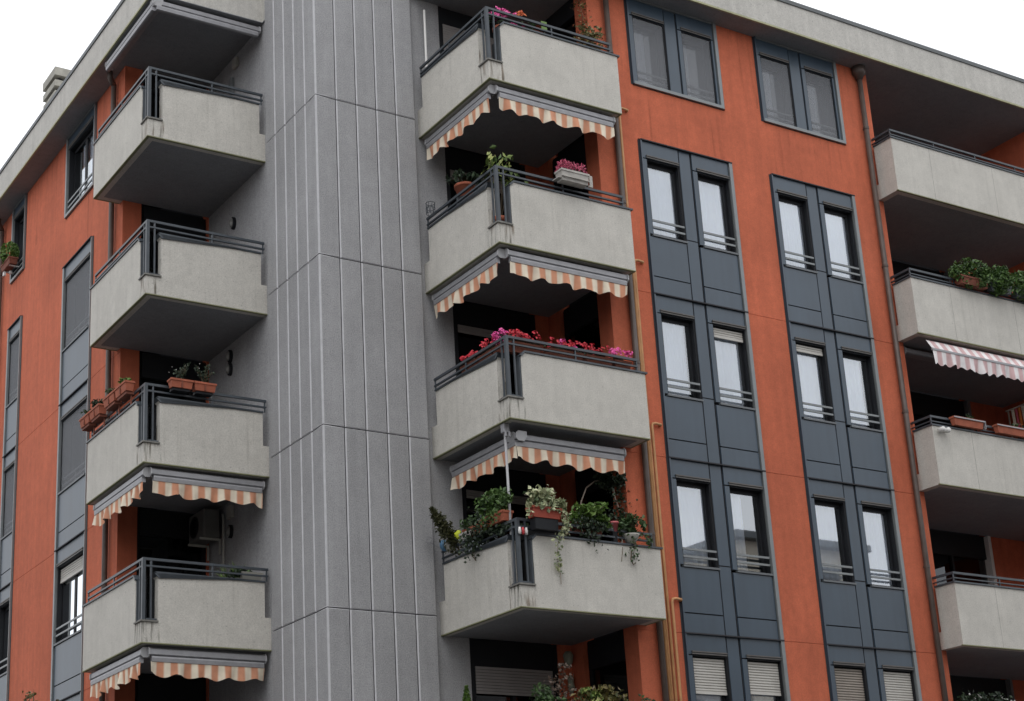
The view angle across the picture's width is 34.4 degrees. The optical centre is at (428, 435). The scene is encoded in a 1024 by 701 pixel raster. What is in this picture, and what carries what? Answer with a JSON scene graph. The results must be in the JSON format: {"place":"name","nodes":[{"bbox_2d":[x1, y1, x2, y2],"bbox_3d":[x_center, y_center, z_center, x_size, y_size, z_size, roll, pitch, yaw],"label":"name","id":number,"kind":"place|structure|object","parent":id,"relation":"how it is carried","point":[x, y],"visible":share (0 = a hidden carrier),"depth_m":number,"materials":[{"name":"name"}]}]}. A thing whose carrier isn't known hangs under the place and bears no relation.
{"place":"outdoors","nodes":[
{"label":"outdoors","id":0,"kind":"place"},
{"bbox_2d":[0,0,1023,168],"label":"sky","id":1,"kind":"structure","parent":0,"point":[37,36],"materials":[{"name":"white"}]},
{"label":"pavement","id":2,"kind":"structure","parent":0,"visible":0},
{"bbox_2d":[0,0,1023,700],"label":"apartment building","id":3,"kind":"structure","parent":2,"relation":"on","point":[348,412],"depth_m":29.37,"materials":[{"name":"paint"}]},
{"bbox_2d":[0,218,3,326],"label":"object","id":4,"kind":"object","parent":3,"relation":"attached to","point":[1,242],"visible":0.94,"depth_m":38.10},
{"bbox_2d":[0,597,9,677],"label":"window","id":5,"kind":"structure","parent":3,"relation":"in","point":[4,610],"depth_m":34.83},
{"bbox_2d":[1,459,14,540],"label":"window","id":6,"kind":"structure","parent":3,"relation":"in","point":[9,474],"depth_m":35.80,"materials":[{"name":"grey glass"}]},
{"bbox_2d":[0,241,19,276],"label":"window box","id":7,"kind":"object","parent":3,"relation":"attached to","point":[9,263],"visible":1,"depth_m":37.15,"materials":[{"name":"ceramic"}]},
{"bbox_2d":[6,329,19,408],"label":"window","id":8,"kind":"structure","parent":3,"relation":"in","point":[14,346],"depth_m":36.73,"materials":[{"name":"grey glass"}]},
{"bbox_2d":[12,204,24,276],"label":"window","id":9,"kind":"structure","parent":3,"relation":"in","point":[19,222],"depth_m":37.65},
{"bbox_2d":[43,66,70,108],"bbox_3d":[-8.207,-7.202,37.122,0.740,1.840,0.860,8,-21,-30],"label":"chimney","id":10,"kind":"object","parent":3,"relation":"on","point":[54,80],"visible":0.2,"depth_m":36.98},
{"bbox_2d":[53,547,82,646],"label":"window","id":11,"kind":"structure","parent":3,"relation":"in","point":[70,575],"depth_m":31.42,"materials":[{"name":"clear glass"}]},
{"bbox_2d":[58,395,86,495],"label":"window","id":12,"kind":"structure","parent":3,"relation":"in","point":[73,446],"depth_m":32.61,"materials":[{"name":"grey glass"}]},
{"bbox_2d":[62,252,89,352],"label":"window","id":13,"kind":"structure","parent":3,"relation":"in","point":[77,287],"depth_m":33.51,"materials":[{"name":"grey glass"}]},
{"bbox_2d":[67,116,93,210],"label":"window","id":14,"kind":"structure","parent":3,"relation":"in","point":[81,154],"depth_m":34.28,"materials":[{"name":"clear glass"}]},
{"bbox_2d":[79,409,96,435],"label":"flower box","id":15,"kind":"object","parent":3,"relation":"on","point":[86,424],"visible":0.73,"depth_m":29.54,"materials":[{"name":"plastic"}]},
{"bbox_2d":[88,399,106,426],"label":"flower box","id":16,"kind":"object","parent":3,"relation":"attached to","point":[97,413],"visible":0.95,"depth_m":29.11,"materials":[{"name":"ceramic"}]},
{"bbox_2d":[99,71,116,700],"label":"downpipe","id":17,"kind":"object","parent":3,"relation":"attached to","point":[111,80],"visible":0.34,"depth_m":30.59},
{"bbox_2d":[102,388,122,414],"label":"flower box","id":18,"kind":"object","parent":3,"relation":"on","point":[111,402],"visible":0.81,"depth_m":28.54,"materials":[{"name":"ceramic"}]},
{"bbox_2d":[89,647,151,697],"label":"awning","id":19,"kind":"object","parent":3,"relation":"attached to","point":[124,670],"visible":1,"depth_m":27.11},
{"bbox_2d":[92,467,151,525],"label":"awning","id":20,"kind":"object","parent":3,"relation":"attached to","point":[109,505],"visible":1,"depth_m":28.05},
{"bbox_2d":[114,377,134,404],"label":"flower box","id":21,"kind":"object","parent":3,"relation":"on","point":[123,389],"visible":1,"depth_m":28.04,"materials":[{"name":"ceramic"}]},
{"bbox_2d":[105,0,162,71],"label":"awning","id":22,"kind":"object","parent":3,"relation":"attached to","point":[136,31],"visible":1,"depth_m":30.85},
{"bbox_2d":[135,674,205,700],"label":"balcony door","id":23,"kind":"structure","parent":3,"relation":"in","point":[148,687],"depth_m":29.04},
{"bbox_2d":[136,508,205,618],"bbox_3d":[-4.656,2.724,29.683,1.370,2.780,0.140,8,-21,-30],"label":"balcony door","id":24,"kind":"structure","parent":3,"relation":"in","point":[161,534],"depth_m":29.86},
{"bbox_2d":[139,353,205,439],"bbox_3d":[-4.781,-0.126,30.610,1.370,2.780,0.140,8,-21,-30],"label":"balcony door","id":25,"kind":"structure","parent":3,"relation":"in","point":[155,369],"depth_m":30.77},
{"bbox_2d":[141,206,205,273],"bbox_3d":[-4.907,-2.976,31.538,1.370,2.780,0.140,8,-21,-30],"label":"balcony door","id":26,"kind":"structure","parent":3,"relation":"in","point":[150,213],"depth_m":31.77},
{"bbox_2d":[143,75,205,117],"bbox_3d":[-5.032,-5.826,32.466,1.370,2.780,0.140,8,-21,-30],"label":"balcony door","id":27,"kind":"structure","parent":3,"relation":"in","point":[152,76],"depth_m":32.53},
{"bbox_2d":[167,362,193,393],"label":"flower box","id":28,"kind":"object","parent":3,"relation":"attached to","point":[180,384],"visible":1,"depth_m":27.77,"materials":[{"name":"ceramic"}]},
{"bbox_2d":[192,364,216,397],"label":"flower box","id":29,"kind":"object","parent":3,"relation":"attached to","point":[203,388],"visible":1,"depth_m":27.98,"materials":[{"name":"ceramic"}]},
{"bbox_2d":[150,0,260,37],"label":"awning","id":30,"kind":"object","parent":3,"relation":"attached to","point":[209,19],"visible":1,"depth_m":30.44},
{"bbox_2d":[147,467,264,507],"bbox_3d":[-3.726,0.895,27.724,2.064,0.503,0.234,8,-21,-30],"label":"awning","id":31,"kind":"object","parent":3,"relation":"attached to","point":[192,486],"visible":1,"depth_m":27.65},
{"bbox_2d":[188,508,224,575],"bbox_3d":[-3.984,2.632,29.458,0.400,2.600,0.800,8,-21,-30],"label":"air conditioner","id":32,"kind":"object","parent":3,"relation":"attached to","point":[204,527],"visible":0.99,"depth_m":29.57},
{"bbox_2d":[147,647,266,680],"bbox_3d":[-3.603,3.744,26.802,2.064,0.497,0.224,8,-21,-30],"label":"awning","id":33,"kind":"object","parent":3,"relation":"attached to","point":[190,664],"visible":1,"depth_m":26.73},
{"bbox_2d":[226,569,262,579],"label":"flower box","id":34,"kind":"object","parent":3,"relation":"on","point":[245,577],"visible":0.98,"depth_m":27.65,"materials":[{"name":"plastic"}]},
{"bbox_2d":[423,10,427,67],"bbox_3d":[-0.044,-6.667,29.913,0.059,2.380,0.044,8,-21,-30],"label":"pole","id":35,"kind":"object","parent":3,"relation":"on","point":[425,38],"visible":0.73,"depth_m":30.09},
{"bbox_2d":[429,506,465,556],"bbox_3d":[0.410,2.027,26.622,0.820,1.788,0.482,19,-28,-49],"label":"conifer","id":36,"kind":"object","parent":3,"relation":"on","point":[445,530],"visible":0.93,"depth_m":26.68,"materials":[{"name":"plant"}]},
{"bbox_2d":[425,84,494,159],"bbox_3d":[0.537,-5.355,28.539,0.242,0.500,2.114,8,-21,-30],"label":"awning","id":37,"kind":"object","parent":3,"relation":"attached to","point":[461,119],"visible":1,"depth_m":28.42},
{"bbox_2d":[445,168,482,203],"bbox_3d":[0.621,-3.754,28.221,0.707,1.743,0.470,-2,-18,-1],"label":"potted plant","id":38,"kind":"object","parent":3,"relation":"on","point":[467,179],"visible":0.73,"depth_m":28.34,"materials":[{"name":"green plant"}]},
{"bbox_2d":[438,6,496,57],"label":"balcony window","id":39,"kind":"structure","parent":3,"relation":"in","point":[450,22],"depth_m":30.78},
{"bbox_2d":[432,248,504,318],"bbox_3d":[0.658,-2.505,27.621,0.240,0.492,2.094,8,-21,-30],"label":"awning","id":40,"kind":"object","parent":3,"relation":"attached to","point":[447,297],"visible":1,"depth_m":27.50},
{"bbox_2d":[459,515,480,536],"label":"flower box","id":41,"kind":"object","parent":3,"relation":"attached to","point":[465,522],"visible":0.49,"depth_m":26.46,"materials":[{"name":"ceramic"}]},
{"bbox_2d":[445,147,524,214],"bbox_3d":[1.036,-3.779,29.877,1.750,2.780,0.180,8,-21,-30],"label":"balcony window","id":42,"kind":"structure","parent":3,"relation":"in","point":[455,159],"depth_m":30.00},
{"bbox_2d":[458,486,513,562],"bbox_3d":[0.959,1.383,25.888,1.243,1.081,0.695,-19,-24,41],"label":"flower box","id":43,"kind":"object","parent":3,"relation":"attached to","point":[494,518],"visible":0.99,"depth_m":25.79,"materials":[{"name":"ceramic"}]},
{"bbox_2d":[450,430,526,489],"bbox_3d":[0.938,0.443,26.728,0.234,0.490,2.010,8,-21,-30],"label":"awning","id":44,"kind":"object","parent":3,"relation":"attached to","point":[474,467],"visible":0.97,"depth_m":26.68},
{"bbox_2d":[453,302,535,394],"bbox_3d":[1.161,-0.928,28.949,1.750,2.780,0.180,8,-21,-30],"label":"balcony window","id":45,"kind":"structure","parent":3,"relation":"in","point":[473,323],"depth_m":29.09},
{"bbox_2d":[491,328,511,353],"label":"flower box","id":46,"kind":"object","parent":3,"relation":"attached to","point":[494,336],"visible":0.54,"depth_m":26.48,"materials":[{"name":"ceramic"}]},
{"bbox_2d":[462,468,545,580],"bbox_3d":[1.287,1.922,28.021,1.750,2.780,0.180,8,-21,-30],"label":"balcony window","id":47,"kind":"structure","parent":3,"relation":"in","point":[519,482],"depth_m":28.31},
{"bbox_2d":[481,145,527,220],"bbox_3d":[1.315,-3.969,27.493,0.975,1.644,0.531,8,-21,-30],"label":"potted plant","id":48,"kind":"object","parent":3,"relation":"on","point":[489,158],"visible":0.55,"depth_m":27.45,"materials":[{"name":"green plant"}]},
{"bbox_2d":[489,6,524,58],"bbox_3d":[1.304,-6.728,28.410,0.796,1.455,0.323,8,-21,-30],"label":"flowering plant","id":49,"kind":"object","parent":3,"relation":"on","point":[497,20],"visible":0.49,"depth_m":28.43,"materials":[{"name":"pink plant"}]},
{"bbox_2d":[500,423,513,582],"bbox_3d":[1.259,1.130,25.580,0.110,2.776,0.130,8,-21,-30],"label":"awning support","id":50,"kind":"object","parent":3,"relation":"attached to","point":[505,431],"visible":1,"depth_m":25.80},
{"bbox_2d":[469,638,559,700],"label":"balcony window","id":51,"kind":"structure","parent":3,"relation":"in","point":[500,670],"depth_m":27.28,"materials":[{"name":"glass"}]},
{"bbox_2d":[506,329,542,354],"bbox_3d":[1.526,-1.492,26.549,0.676,0.426,0.277,8,-21,-30],"label":"flower box","id":52,"kind":"object","parent":3,"relation":"attached to","point":[518,350],"visible":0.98,"depth_m":26.48,"materials":[{"name":"plastic"}]},
{"bbox_2d":[520,523,560,580],"bbox_3d":[1.759,1.903,25.718,0.714,1.331,0.244,8,-21,-30],"label":"railing","id":53,"kind":"object","parent":3,"relation":"on","point":[523,550],"visible":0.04,"depth_m":25.67,"materials":[{"name":"metal"}]},
{"bbox_2d":[528,682,567,700],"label":"bushy plant","id":54,"kind":"object","parent":3,"relation":"on","point":[542,696],"visible":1,"depth_m":24.77,"materials":[{"name":"green plant"}]},
{"bbox_2d":[523,484,572,583],"bbox_3d":[1.853,1.482,25.310,0.794,1.532,0.546,0,-18,-7],"label":"flower box","id":55,"kind":"object","parent":3,"relation":"attached to","point":[542,516],"visible":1,"depth_m":25.35,"materials":[{"name":"red ceramic"}]},
{"bbox_2d":[492,85,615,139],"bbox_3d":[2.164,-5.499,28.325,2.474,0.494,0.234,8,-21,-30],"label":"awning","id":56,"kind":"object","parent":3,"relation":"attached to","point":[545,110],"visible":1,"depth_m":28.23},
{"bbox_2d":[543,0,576,42],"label":"balcony door","id":57,"kind":"structure","parent":3,"relation":"in","point":[564,17],"depth_m":30.79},
{"bbox_2d":[544,662,576,700],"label":"bushy plant","id":58,"kind":"object","parent":3,"relation":"on","point":[564,664],"visible":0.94,"depth_m":25.29,"materials":[{"name":"green plant"}]},
{"bbox_2d":[543,337,583,359],"bbox_3d":[2.204,-1.388,26.943,0.752,0.415,0.315,8,-21,-30],"label":"flower box","id":59,"kind":"object","parent":3,"relation":"on","point":[570,344],"visible":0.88,"depth_m":26.86,"materials":[{"name":"ceramic"}]},
{"bbox_2d":[503,248,628,297],"bbox_3d":[2.297,-2.647,27.403,2.454,0.494,0.232,8,-21,-30],"label":"awning","id":60,"kind":"object","parent":3,"relation":"attached to","point":[553,271],"visible":1,"depth_m":27.32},
{"bbox_2d":[507,432,626,473],"bbox_3d":[2.252,0.322,26.520,2.194,0.499,0.238,8,-21,-30],"label":"awning","id":61,"kind":"object","parent":3,"relation":"attached to","point":[578,456],"visible":1,"depth_m":26.46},
{"bbox_2d":[563,651,574,693],"bbox_3d":[2.360,3.992,27.753,0.180,0.730,0.180,8,-21,-30],"label":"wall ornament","id":62,"kind":"object","parent":3,"relation":"attached to","point":[568,657],"depth_m":27.75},
{"bbox_2d":[552,137,588,197],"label":"balcony door","id":63,"kind":"structure","parent":3,"relation":"in","point":[576,153],"depth_m":29.90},
{"bbox_2d":[553,159,592,188],"bbox_3d":[2.423,-4.407,27.805,0.710,0.417,0.254,8,-21,-30],"label":"flower box","id":64,"kind":"object","parent":3,"relation":"attached to","point":[570,176],"visible":1,"depth_m":27.70,"materials":[{"name":"plastic"}]},
{"bbox_2d":[563,292,600,352],"bbox_3d":[2.783,-1.056,28.778,0.140,2.780,1.140,8,-21,-30],"label":"balcony door","id":65,"kind":"structure","parent":3,"relation":"in","point":[581,319],"depth_m":29.04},
{"bbox_2d":[574,23,602,49],"bbox_3d":[2.887,-6.586,29.259,0.672,1.577,0.348,8,-21,-30],"label":"bushy plant","id":66,"kind":"object","parent":3,"relation":"on","point":[593,34],"visible":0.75,"depth_m":29.40,"materials":[{"name":"green plant"}]},
{"bbox_2d":[567,501,612,553],"bbox_3d":[2.513,1.467,25.966,0.864,0.865,0.610,2,-19,-15],"label":"flower box","id":67,"kind":"object","parent":3,"relation":"attached to","point":[586,517],"visible":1,"depth_m":25.92,"materials":[{"name":"ceramic"}]},
{"bbox_2d":[575,467,613,540],"bbox_3d":[2.909,1.795,27.851,0.140,2.780,1.140,8,-21,-30],"label":"balcony door","id":68,"kind":"structure","parent":3,"relation":"in","point":[593,493],"depth_m":28.22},
{"bbox_2d":[580,342,613,365],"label":"flower box","id":69,"kind":"object","parent":3,"relation":"on","point":[584,344],"visible":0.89,"depth_m":27.18,"materials":[{"name":"ceramic"}]},
{"bbox_2d":[571,684,630,700],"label":"bushy plant","id":70,"kind":"object","parent":3,"relation":"on","point":[588,694],"visible":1,"depth_m":25.24,"materials":[{"name":"green plant"}]},
{"bbox_2d":[587,631,628,700],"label":"balcony door","id":71,"kind":"structure","parent":3,"relation":"in","point":[606,654],"depth_m":27.19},
{"bbox_2d":[580,471,637,542],"bbox_3d":[2.916,1.591,26.829,1.134,2.535,0.396,8,-21,-30],"label":"climbing plant","id":72,"kind":"object","parent":3,"relation":"on","point":[606,480],"visible":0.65,"depth_m":27.11,"materials":[{"name":"green plant"}]},
{"bbox_2d":[610,515,618,541],"bbox_3d":[2.932,1.490,26.260,0.216,0.466,0.181,8,-21,-30],"label":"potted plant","id":73,"kind":"object","parent":3,"relation":"on","point":[615,526],"visible":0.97,"depth_m":26.21,"materials":[{"name":"brown plant"}]},
{"bbox_2d":[608,347,632,368],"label":"flower box","id":74,"kind":"object","parent":3,"relation":"on","point":[613,351],"visible":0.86,"depth_m":27.44,"materials":[{"name":"ceramic"}]},
{"bbox_2d":[616,513,653,564],"bbox_3d":[3.257,1.650,26.275,0.499,0.848,0.590,-12,-20,27],"label":"trailing plant","id":75,"kind":"object","parent":3,"relation":"on","point":[628,522],"visible":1,"depth_m":26.27,"materials":[{"name":"green plant"}]},
{"bbox_2d":[603,0,668,700],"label":"downpipe","id":76,"kind":"object","parent":3,"relation":"attached to","point":[650,523],"visible":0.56,"depth_m":28.06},
{"bbox_2d":[619,107,671,700],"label":"gas pipe","id":77,"kind":"object","parent":3,"relation":"attached to","point":[648,444],"visible":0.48,"depth_m":28.08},
{"bbox_2d":[631,12,668,89],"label":"window","id":78,"kind":"structure","parent":3,"relation":"in","point":[651,65],"depth_m":30.90,"materials":[{"name":"grey glass"}]},
{"bbox_2d":[634,259,673,700],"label":"gas pipe","id":79,"kind":"object","parent":3,"relation":"attached to","point":[653,478],"visible":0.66,"depth_m":27.51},
{"bbox_2d":[651,422,677,700],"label":"gas pipe","id":80,"kind":"object","parent":3,"relation":"attached to","point":[663,559],"visible":0.88,"depth_m":27.12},
{"bbox_2d":[646,155,687,243],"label":"window","id":81,"kind":"structure","parent":3,"relation":"in","point":[664,182],"depth_m":29.85,"materials":[{"name":"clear glass"}]},
{"bbox_2d":[671,597,681,700],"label":"gas pipe","id":82,"kind":"object","parent":3,"relation":"attached to","point":[675,644],"visible":1,"depth_m":26.73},
{"bbox_2d":[660,309,703,401],"bbox_3d":[4.180,-1.263,29.061,0.830,1.611,0.880,8,-21,-30],"label":"window","id":83,"kind":"structure","parent":3,"relation":"in","point":[682,374],"depth_m":28.92,"materials":[{"name":"clear glass"}]},
{"bbox_2d":[675,474,719,570],"bbox_3d":[4.305,1.588,28.133,0.830,1.611,0.880,8,-21,-30],"label":"window","id":84,"kind":"structure","parent":3,"relation":"in","point":[694,498],"depth_m":28.00,"materials":[{"name":"clear glass"}]},
{"bbox_2d":[680,27,716,103],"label":"window","id":85,"kind":"structure","parent":3,"relation":"in","point":[698,65],"depth_m":31.50,"materials":[{"name":"grey glass"}]},
{"bbox_2d":[691,650,730,700],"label":"window","id":86,"kind":"structure","parent":3,"relation":"in","point":[711,678],"depth_m":27.09,"materials":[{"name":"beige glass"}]},
{"bbox_2d":[696,168,738,255],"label":"window","id":87,"kind":"structure","parent":3,"relation":"in","point":[717,222],"depth_m":30.45,"materials":[{"name":"white glass"}]},
{"bbox_2d":[712,320,755,410],"bbox_3d":[5.188,-1.118,29.641,0.845,1.611,0.880,8,-21,-30],"label":"window","id":88,"kind":"structure","parent":3,"relation":"in","point":[730,343],"depth_m":29.50,"materials":[{"name":"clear glass"}]},
{"bbox_2d":[728,482,773,576],"bbox_3d":[5.314,1.732,28.713,0.845,1.611,0.880,8,-21,-30],"label":"window","id":89,"kind":"structure","parent":3,"relation":"in","point":[751,545],"depth_m":28.66,"materials":[{"name":"clear glass"}]},
{"bbox_2d":[746,655,784,700],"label":"window","id":90,"kind":"structure","parent":3,"relation":"in","point":[765,676],"depth_m":27.68,"materials":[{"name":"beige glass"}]},
{"bbox_2d":[759,52,795,126],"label":"window","id":91,"kind":"structure","parent":3,"relation":"in","point":[777,86],"depth_m":32.44,"materials":[{"name":"grey glass"}]},
{"bbox_2d":[777,189,817,273],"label":"window","id":92,"kind":"structure","parent":3,"relation":"in","point":[793,211],"depth_m":31.41,"materials":[{"name":"white glass"}]},
{"bbox_2d":[795,337,835,424],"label":"window","id":93,"kind":"structure","parent":3,"relation":"in","point":[812,366],"depth_m":30.48,"materials":[{"name":"white glass"}]},
{"bbox_2d":[804,66,838,138],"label":"window","id":94,"kind":"structure","parent":3,"relation":"in","point":[820,97],"depth_m":33.01,"materials":[{"name":"grey glass"}]},
{"bbox_2d":[813,494,856,584],"bbox_3d":[6.989,1.972,29.677,0.830,1.611,0.880,8,-21,-30],"label":"window","id":95,"kind":"structure","parent":3,"relation":"in","point":[830,515],"depth_m":29.56,"materials":[{"name":"white glass"}]},
{"bbox_2d":[823,201,862,284],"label":"window","id":96,"kind":"structure","parent":3,"relation":"in","point":[839,223],"depth_m":31.99,"materials":[{"name":"white glass"}]},
{"bbox_2d":[833,661,867,700],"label":"window","id":97,"kind":"structure","parent":3,"relation":"in","point":[850,681],"depth_m":28.64,"materials":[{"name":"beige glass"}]},
{"bbox_2d":[841,346,882,432],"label":"window","id":98,"kind":"structure","parent":3,"relation":"in","point":[860,385],"depth_m":31.08,"materials":[{"name":"white glass"}]},
{"bbox_2d":[861,501,903,589],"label":"window","id":99,"kind":"structure","parent":3,"relation":"in","point":[878,523],"depth_m":30.14,"materials":[{"name":"white glass"}]},
{"bbox_2d":[882,665,915,700],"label":"window","id":100,"kind":"structure","parent":3,"relation":"in","point":[899,684],"depth_m":29.23,"materials":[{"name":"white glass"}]},
{"bbox_2d":[851,64,947,700],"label":"downpipe","id":101,"kind":"object","parent":3,"relation":"attached to","point":[858,72],"visible":1,"depth_m":31.34,"materials":[{"name":"metal"}]},
{"bbox_2d":[892,261,951,284],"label":"balcony door","id":102,"kind":"structure","parent":3,"relation":"in","point":[898,267],"depth_m":35.87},
{"bbox_2d":[910,392,973,430],"bbox_3d":[10.642,0.477,34.549,2.170,2.780,0.280,8,-21,-30],"label":"balcony door","id":103,"kind":"structure","parent":3,"relation":"in","point":[923,405],"depth_m":34.96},
{"bbox_2d":[929,530,997,584],"bbox_3d":[10.768,3.327,33.621,2.170,2.780,0.280,8,-21,-30],"label":"balcony door","id":104,"kind":"structure","parent":3,"relation":"in","point":[951,552],"depth_m":34.06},
{"bbox_2d":[904,340,1023,381],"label":"awning","id":105,"kind":"object","parent":3,"relation":"attached to","point":[979,362],"visible":0.99,"depth_m":32.02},
{"bbox_2d":[949,413,986,430],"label":"flower box","id":106,"kind":"object","parent":3,"relation":"attached to","point":[967,422],"visible":1,"depth_m":31.21,"materials":[{"name":"ceramic"}]},
{"bbox_2d":[947,257,993,290],"bbox_3d":[10.673,-3.191,32.568,1.122,0.676,0.590,8,-21,-30],"label":"flower box","id":107,"kind":"object","parent":3,"relation":"attached to","point":[963,276],"visible":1,"depth_m":32.47,"materials":[{"name":"ceramic"}]},
{"bbox_2d":[955,689,986,700],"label":"flowering plant","id":108,"kind":"object","parent":3,"relation":"on","point":[980,696],"visible":1,"depth_m":29.66,"materials":[{"name":"green plant"}]},
{"bbox_2d":[950,676,1014,700],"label":"balcony door","id":109,"kind":"structure","parent":3,"relation":"in","point":[959,685],"depth_m":33.19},
{"bbox_2d":[982,264,1014,296],"bbox_3d":[11.321,-3.083,32.908,0.811,0.698,0.569,8,-21,-30],"label":"flower box","id":110,"kind":"object","parent":3,"relation":"attached to","point":[1000,282],"visible":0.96,"depth_m":32.76,"materials":[{"name":"plant"}]},
{"bbox_2d":[985,691,1015,700],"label":"flowering plant","id":111,"kind":"object","parent":3,"relation":"on","point":[998,693],"visible":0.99,"depth_m":30.02,"materials":[{"name":"green plant"}]},
{"bbox_2d":[992,423,1023,437],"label":"flower box","id":112,"kind":"object","parent":3,"relation":"attached to","point":[1012,430],"visible":1,"depth_m":31.76,"materials":[{"name":"plastic"}]},
{"bbox_2d":[1005,404,1023,437],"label":"drying rack","id":113,"kind":"object","parent":3,"relation":"on","point":[1019,412],"visible":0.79,"depth_m":34.07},
{"bbox_2d":[1009,270,1023,301],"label":"flower box","id":114,"kind":"object","parent":3,"relation":"attached to","point":[1017,294],"visible":0.83,"depth_m":33.09,"materials":[{"name":"plant"}]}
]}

